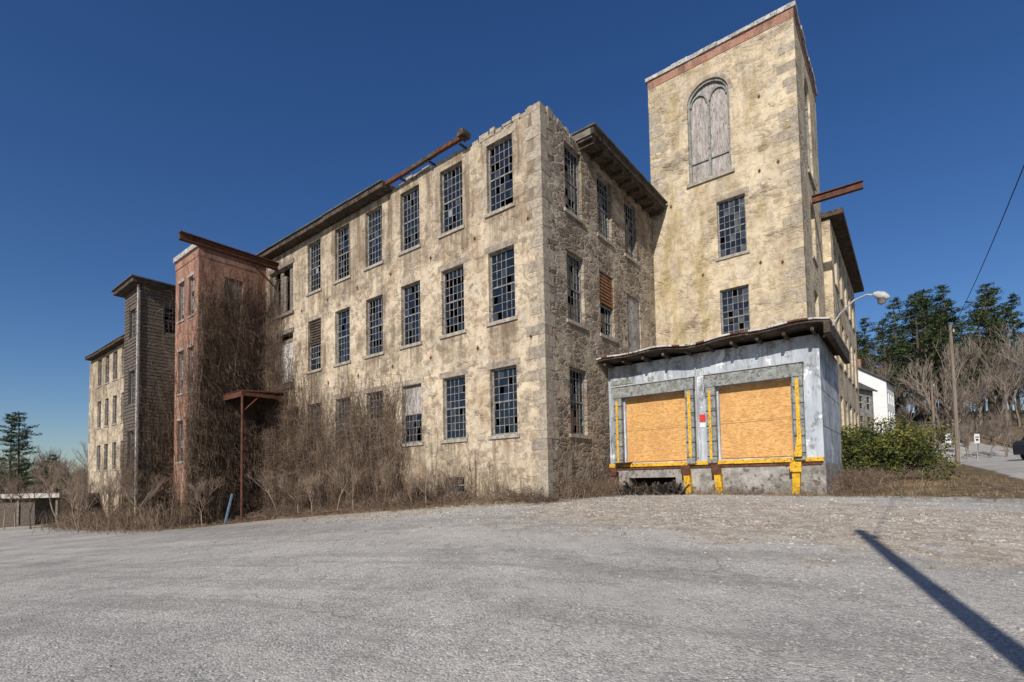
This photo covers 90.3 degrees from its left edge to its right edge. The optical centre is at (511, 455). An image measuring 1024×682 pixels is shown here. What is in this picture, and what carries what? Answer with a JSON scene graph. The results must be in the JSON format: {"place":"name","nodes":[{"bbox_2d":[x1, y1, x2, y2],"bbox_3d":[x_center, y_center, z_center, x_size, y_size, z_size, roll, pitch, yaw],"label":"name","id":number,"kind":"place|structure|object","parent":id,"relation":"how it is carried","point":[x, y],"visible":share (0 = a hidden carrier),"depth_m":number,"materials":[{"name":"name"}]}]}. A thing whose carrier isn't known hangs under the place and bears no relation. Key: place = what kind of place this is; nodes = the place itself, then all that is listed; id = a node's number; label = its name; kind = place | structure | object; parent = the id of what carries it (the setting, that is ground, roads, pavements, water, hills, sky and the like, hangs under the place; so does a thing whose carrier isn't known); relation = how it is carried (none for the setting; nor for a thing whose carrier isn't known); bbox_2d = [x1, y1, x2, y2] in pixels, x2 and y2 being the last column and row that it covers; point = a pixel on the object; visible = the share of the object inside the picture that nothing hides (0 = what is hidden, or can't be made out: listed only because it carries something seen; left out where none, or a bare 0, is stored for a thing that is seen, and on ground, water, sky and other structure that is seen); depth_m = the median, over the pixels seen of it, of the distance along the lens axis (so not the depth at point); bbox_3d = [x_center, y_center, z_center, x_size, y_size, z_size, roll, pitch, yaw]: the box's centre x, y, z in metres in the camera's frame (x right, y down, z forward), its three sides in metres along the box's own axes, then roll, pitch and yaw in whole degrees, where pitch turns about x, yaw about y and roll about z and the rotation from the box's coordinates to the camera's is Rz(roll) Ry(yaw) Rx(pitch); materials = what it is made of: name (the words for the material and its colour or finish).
{"place":"outdoors","nodes":[
{"label":"outdoors","id":0,"kind":"place"},
{"bbox_2d":[0,410,1023,681],"bbox_3d":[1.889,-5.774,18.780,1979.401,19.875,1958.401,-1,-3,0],"label":"ground","id":1,"kind":"structure","parent":0,"point":[332,632],"depth_m":6.16,"materials":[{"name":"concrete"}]},
{"bbox_2d":[0,460,15,529],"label":"bare sapling","id":2,"kind":"object","parent":1,"relation":"on","point":[1,501],"visible":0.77,"depth_m":35.89,"materials":[{"name":"brown plant"}]},
{"bbox_2d":[0,473,27,526],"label":"bare sapling","id":3,"kind":"object","parent":1,"relation":"on","point":[13,509],"visible":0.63,"depth_m":38.75,"materials":[{"name":"brown plant"}]},
{"bbox_2d":[0,413,42,493],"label":"pine tree","id":4,"kind":"object","parent":1,"relation":"on","point":[11,447],"visible":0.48,"depth_m":69.99,"materials":[{"name":"green plant"}]},
{"bbox_2d":[0,411,52,492],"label":"pine tree","id":5,"kind":"object","parent":1,"relation":"on","point":[24,435],"visible":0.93,"depth_m":68.06,"materials":[{"name":"green plant"}]},
{"bbox_2d":[0,472,52,528],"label":"bare sapling","id":6,"kind":"object","parent":1,"relation":"on","point":[17,493],"visible":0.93,"depth_m":34.66,"materials":[{"name":"brown plant"}]},
{"bbox_2d":[0,493,97,525],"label":"flat roof carport","id":7,"kind":"object","parent":1,"relation":"on","point":[41,504],"visible":0.38,"depth_m":41.68,"materials":[{"name":"grey wood"}]},
{"bbox_2d":[30,459,68,528],"bbox_3d":[-31.491,2.671,34.735,2.184,5.251,3.195,1,-3,-35],"label":"bare sapling","id":8,"kind":"object","parent":1,"relation":"on","point":[51,486],"visible":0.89,"depth_m":34.55,"materials":[{"name":"brown plant"}]},
{"bbox_2d":[40,454,73,493],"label":"pine tree","id":9,"kind":"object","parent":1,"relation":"on","point":[45,471],"visible":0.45,"depth_m":68.98,"materials":[{"name":"green plant"}]},
{"bbox_2d":[41,475,101,523],"bbox_3d":[-28.358,3.066,33.095,3.000,3.929,2.451,-1,-3,-6],"label":"bare sapling","id":10,"kind":"object","parent":1,"relation":"on","point":[59,488],"visible":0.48,"depth_m":33.03,"materials":[{"name":"brown plant"}]},
{"bbox_2d":[61,474,88,532],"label":"bare sapling","id":11,"kind":"object","parent":1,"relation":"on","point":[78,489],"visible":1,"depth_m":27.89,"materials":[{"name":"brown plant"}]},
{"bbox_2d":[56,458,95,521],"bbox_3d":[-27.439,2.507,32.014,2.140,4.814,3.311,1,-4,-44],"label":"bare sapling","id":12,"kind":"object","parent":1,"relation":"on","point":[78,477],"visible":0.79,"depth_m":31.75,"materials":[{"name":"brown plant"}]},
{"bbox_2d":[62,479,96,526],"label":"bare sapling","id":13,"kind":"object","parent":1,"relation":"on","point":[81,500],"visible":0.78,"depth_m":29.89,"materials":[{"name":"brown plant"}]},
{"bbox_2d":[90,474,122,530],"bbox_3d":[-21.119,2.571,26.598,1.517,3.419,1.939,1,-3,-41],"label":"bare sapling","id":14,"kind":"object","parent":1,"relation":"on","point":[106,490],"visible":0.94,"depth_m":26.52,"materials":[{"name":"brown plant"}]},
{"bbox_2d":[91,464,144,526],"bbox_3d":[-18.244,2.055,23.631,2.144,3.501,1.398,1,-4,-43],"label":"bare sapling","id":15,"kind":"object","parent":1,"relation":"on","point":[123,478],"visible":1,"depth_m":23.80,"materials":[{"name":"brown plant"}]},
{"bbox_2d":[118,469,167,529],"bbox_3d":[-19.212,2.344,26.793,1.935,3.572,2.359,-3,-3,37],"label":"bare sapling","id":16,"kind":"object","parent":1,"relation":"on","point":[152,490],"visible":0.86,"depth_m":26.77,"materials":[{"name":"brown plant"}]},
{"bbox_2d":[111,274,175,526],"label":"shingled stair tower","id":17,"kind":"structure","parent":1,"relation":"on","point":[155,291],"depth_m":30.22,"materials":[{"name":"grey wood"}]},
{"bbox_2d":[188,475,224,523],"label":"bare sapling","id":18,"kind":"object","parent":1,"relation":"on","point":[198,495],"visible":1,"depth_m":23.99,"materials":[{"name":"brown plant"}]},
{"bbox_2d":[173,244,265,524],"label":"brick stair tower","id":19,"kind":"structure","parent":1,"relation":"on","point":[180,260],"depth_m":26.01,"materials":[{"name":"brown brick"}]},
{"bbox_2d":[178,230,278,289],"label":"beam","id":20,"kind":"structure","parent":19,"relation":"attached to","point":[252,259],"depth_m":24.98,"materials":[{"name":"metal"}]},
{"bbox_2d":[224,494,232,522],"bbox_3d":[-13.413,2.556,24.088,0.418,1.522,0.104,0,-3,-18],"label":"leaning blue board","id":21,"kind":"object","parent":1,"relation":"on","point":[228,508],"visible":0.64,"depth_m":24.07,"materials":[{"name":"blue wood"}]},
{"bbox_2d":[220,390,285,520],"bbox_3d":[-12.957,0.688,25.550,2.370,7.840,2.342,-3,-3,38],"label":"rusty metal canopy","id":22,"kind":"object","parent":1,"relation":"on","point":[242,394],"visible":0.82,"depth_m":24.39,"materials":[{"name":"metal"}]},
{"bbox_2d":[248,469,278,516],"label":"bare sapling","id":23,"kind":"object","parent":1,"relation":"on","point":[272,486],"visible":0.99,"depth_m":23.70,"materials":[{"name":"brown plant"}]},
{"bbox_2d":[271,469,312,516],"bbox_3d":[-9.908,1.736,22.790,1.903,2.500,1.351,1,-4,-42],"label":"bare sapling","id":24,"kind":"object","parent":1,"relation":"on","point":[282,481],"visible":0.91,"depth_m":22.86,"materials":[{"name":"brown plant"}]},
{"bbox_2d":[301,469,324,515],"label":"bare sapling","id":25,"kind":"object","parent":1,"relation":"on","point":[312,484],"visible":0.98,"depth_m":22.53,"materials":[{"name":"brown plant"}]},
{"bbox_2d":[87,113,548,518],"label":"front wall","id":26,"kind":"structure","parent":1,"relation":"on","point":[503,341],"depth_m":19.52,"materials":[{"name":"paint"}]},
{"bbox_2d":[98,136,815,493],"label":"window sashes","id":27,"kind":"object","parent":26,"relation":"attached to","point":[414,392],"depth_m":20.22,"materials":[{"name":"grey metal"}]},
{"bbox_2d":[99,139,749,491],"bbox_3d":[-10.293,-4.045,30.157,62.167,12.068,20.723,-2,-3,13],"label":"window glass","id":28,"kind":"object","parent":27,"relation":"in","point":[502,374],"visible":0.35,"depth_m":19.77,"materials":[{"name":"glass"}]},
{"bbox_2d":[84,72,857,514],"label":"stone trim and eaves","id":29,"kind":"structure","parent":26,"relation":"attached to","point":[708,130],"depth_m":20.16,"materials":[{"name":"beige stone"}]},
{"bbox_2d":[812,180,862,203],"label":"beam","id":30,"kind":"structure","parent":29,"relation":"attached to","point":[838,191],"depth_m":21.69,"materials":[{"name":"metal"}]},
{"bbox_2d":[322,464,365,512],"bbox_3d":[-6.689,1.353,20.305,1.700,2.322,1.317,0,-3,-26],"label":"bare sapling","id":31,"kind":"object","parent":1,"relation":"on","point":[339,481],"visible":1,"depth_m":20.32,"materials":[{"name":"brown plant"}]},
{"bbox_2d":[337,455,357,507],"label":"bare sapling","id":32,"kind":"object","parent":1,"relation":"on","point":[347,475],"visible":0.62,"depth_m":21.86,"materials":[{"name":"brown plant"}]},
{"bbox_2d":[110,247,614,527],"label":"climbing vines","id":33,"kind":"object","parent":1,"relation":"on","point":[263,451],"visible":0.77,"depth_m":25.08,"materials":[{"name":"brown plant"}]},
{"bbox_2d":[374,459,395,508],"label":"bare sapling","id":34,"kind":"object","parent":1,"relation":"on","point":[383,473],"visible":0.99,"depth_m":19.30,"materials":[{"name":"brown plant"}]},
{"bbox_2d":[403,475,418,502],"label":"bare sapling","id":35,"kind":"object","parent":1,"relation":"on","point":[410,484],"visible":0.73,"depth_m":18.86,"materials":[{"name":"brown plant"}]},
{"bbox_2d":[398,461,436,502],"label":"bare sapling","id":36,"kind":"object","parent":1,"relation":"on","point":[415,478],"visible":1,"depth_m":17.92,"materials":[{"name":"brown plant"}]},
{"bbox_2d":[116,149,743,442],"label":"interior floors","id":37,"kind":"structure","parent":1,"relation":"on","point":[509,280],"depth_m":22.30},
{"bbox_2d":[446,472,465,502],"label":"bare sapling","id":38,"kind":"object","parent":1,"relation":"on","point":[452,480],"visible":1,"depth_m":17.44,"materials":[{"name":"brown plant"}]},
{"bbox_2d":[30,463,946,533],"bbox_3d":[-9.816,2.433,22.971,48.738,3.272,10.031,-2,-3,20],"label":"bramble thicket","id":39,"kind":"object","parent":1,"relation":"on","point":[859,480],"visible":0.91,"depth_m":18.67,"materials":[{"name":"brown plant"}]},
{"bbox_2d":[493,480,500,495],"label":"bare sapling","id":40,"kind":"object","parent":1,"relation":"on","point":[497,485],"visible":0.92,"depth_m":16.41,"materials":[{"name":"brown plant"}]},
{"bbox_2d":[0,283,1023,493],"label":"distant trees","id":41,"kind":"object","parent":1,"relation":"on","point":[914,378],"visible":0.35,"depth_m":69.53,"materials":[{"name":"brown plant"}]},
{"bbox_2d":[545,117,655,498],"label":"end wall","id":42,"kind":"structure","parent":1,"relation":"on","point":[574,347],"depth_m":18.57,"materials":[{"name":"stone"}]},
{"bbox_2d":[596,317,849,494],"bbox_3d":[7.739,-0.749,18.590,7.420,6.085,6.012,-3,-3,38],"label":"loading dock","id":43,"kind":"object","parent":1,"relation":"on","point":[703,393],"visible":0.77,"depth_m":16.75,"materials":[{"name":"grey paint"}]},
{"bbox_2d":[609,355,823,493],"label":"doors and seals","id":44,"kind":"structure","parent":43,"relation":"in","point":[763,437],"depth_m":16.82,"materials":[{"name":"brown wood"}]},
{"bbox_2d":[822,291,889,336],"bbox_3d":[9.698,-4.003,14.410,0.237,0.978,1.691,1,-3,-38],"label":"gooseneck street lamp","id":45,"kind":"object","parent":43,"relation":"attached to","point":[881,297],"visible":0.94,"depth_m":13.92,"materials":[{"name":"grey metal"}]},
{"bbox_2d":[821,207,863,475],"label":"block","id":46,"kind":"structure","parent":1,"relation":"on","point":[841,268],"depth_m":27.21,"materials":[{"name":"stone"}]},
{"bbox_2d":[859,382,877,441],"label":"gray house","id":47,"kind":"structure","parent":1,"relation":"on","point":[866,400],"depth_m":53.08,"materials":[{"name":"concrete"}]},
{"bbox_2d":[856,330,884,371],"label":"pine tree","id":48,"kind":"object","parent":1,"relation":"on","point":[860,341],"visible":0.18,"depth_m":84.63,"materials":[{"name":"green plant"}]},
{"bbox_2d":[860,415,882,430],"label":"bare sapling","id":49,"kind":"object","parent":1,"relation":"on","point":[871,423],"visible":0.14,"depth_m":44.74,"materials":[{"name":"plant"}]},
{"bbox_2d":[856,317,888,375],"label":"pine tree","id":50,"kind":"object","parent":1,"relation":"on","point":[864,331],"visible":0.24,"depth_m":88.73,"materials":[{"name":"green plant"}]},
{"bbox_2d":[857,359,897,433],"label":"white house","id":51,"kind":"structure","parent":1,"relation":"on","point":[883,402],"depth_m":58.04,"materials":[{"name":"white paint"}]},
{"bbox_2d":[841,414,964,480],"bbox_3d":[14.169,-0.241,19.596,5.086,2.616,3.210,-1,-3,0],"label":"evergreen shrub","id":52,"kind":"object","parent":1,"relation":"on","point":[898,449],"visible":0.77,"depth_m":18.91,"materials":[{"name":"green plant"}]},
{"bbox_2d":[896,297,955,340],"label":"pine tree","id":53,"kind":"object","parent":1,"relation":"on","point":[916,314],"visible":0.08,"depth_m":91.22,"materials":[{"name":"green plant"}]},
{"bbox_2d":[893,288,971,416],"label":"pine tree","id":54,"kind":"object","parent":1,"relation":"on","point":[925,305],"visible":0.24,"depth_m":80.77,"materials":[{"name":"green plant"}]},
{"bbox_2d":[930,381,937,462],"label":"utility pole","id":55,"kind":"object","parent":1,"relation":"on","point":[932,405],"visible":0.67,"depth_m":45.16,"materials":[{"name":"brown wood"}]},
{"bbox_2d":[945,434,950,461],"bbox_3d":[33.002,-0.421,38.518,0.600,2.500,0.086,0,-3,-17],"label":"traffic sign","id":56,"kind":"object","parent":1,"relation":"on","point":[949,441],"visible":0.43,"depth_m":38.51,"materials":[{"name":"grey metal"}]},
{"bbox_2d":[948,324,961,465],"bbox_3d":[27.956,-3.573,32.161,0.287,9.501,0.280,-1,-3,0],"label":"utility pole","id":57,"kind":"object","parent":1,"relation":"on","point":[956,425],"visible":0.8,"depth_m":32.10,"materials":[{"name":"brown wood"}]},
{"bbox_2d":[931,165,1023,382],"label":"overhead wires","id":58,"kind":"object","parent":57,"relation":"attached to","point":[989,248],"visible":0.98,"depth_m":16.14,"materials":[{"name":"black rubber"}]},
{"bbox_2d":[931,284,982,412],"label":"pine tree","id":59,"kind":"object","parent":1,"relation":"on","point":[942,294],"visible":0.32,"depth_m":82.69,"materials":[{"name":"green plant"}]},
{"bbox_2d":[974,434,979,460],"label":"traffic sign","id":60,"kind":"object","parent":1,"relation":"on","point":[976,438],"visible":0.89,"depth_m":40.50,"materials":[{"name":"grey metal"}]},
{"bbox_2d":[959,296,1023,408],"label":"pine tree","id":61,"kind":"object","parent":1,"relation":"on","point":[990,310],"visible":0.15,"depth_m":82.95,"materials":[{"name":"green plant"}]},
{"bbox_2d":[977,286,1021,410],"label":"pine tree","id":62,"kind":"object","parent":1,"relation":"on","point":[993,311],"visible":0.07,"depth_m":86.31,"materials":[{"name":"green plant"}]},
{"bbox_2d":[997,292,1023,409],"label":"pine tree","id":63,"kind":"object","parent":1,"relation":"on","point":[1013,301],"visible":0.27,"depth_m":88.79,"materials":[{"name":"green plant"}]},
{"bbox_2d":[1012,437,1023,459],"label":"parked van","id":64,"kind":"object","parent":1,"relation":"on","point":[1018,447],"visible":1,"depth_m":35.39,"materials":[{"name":"paint"}]},
{"bbox_2d":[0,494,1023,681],"bbox_3d":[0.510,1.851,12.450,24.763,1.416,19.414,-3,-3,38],"label":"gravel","id":65,"kind":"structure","parent":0,"point":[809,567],"depth_m":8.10,"materials":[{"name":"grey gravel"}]},
{"bbox_2d":[0,0,1023,480],"label":"sky","id":66,"kind":"structure","parent":0,"point":[126,126],"materials":[{"name":"blue"}]},
{"bbox_2d":[108,473,1023,592],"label":"dry grass","id":67,"kind":"structure","parent":0,"point":[755,494],"depth_m":15.52,"materials":[{"name":"beige plant"}]},
{"bbox_2d":[645,0,825,426],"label":"stone tower","id":68,"kind":"structure","parent":0,"point":[766,58],"depth_m":21.46,"materials":[{"name":"beige stone"}]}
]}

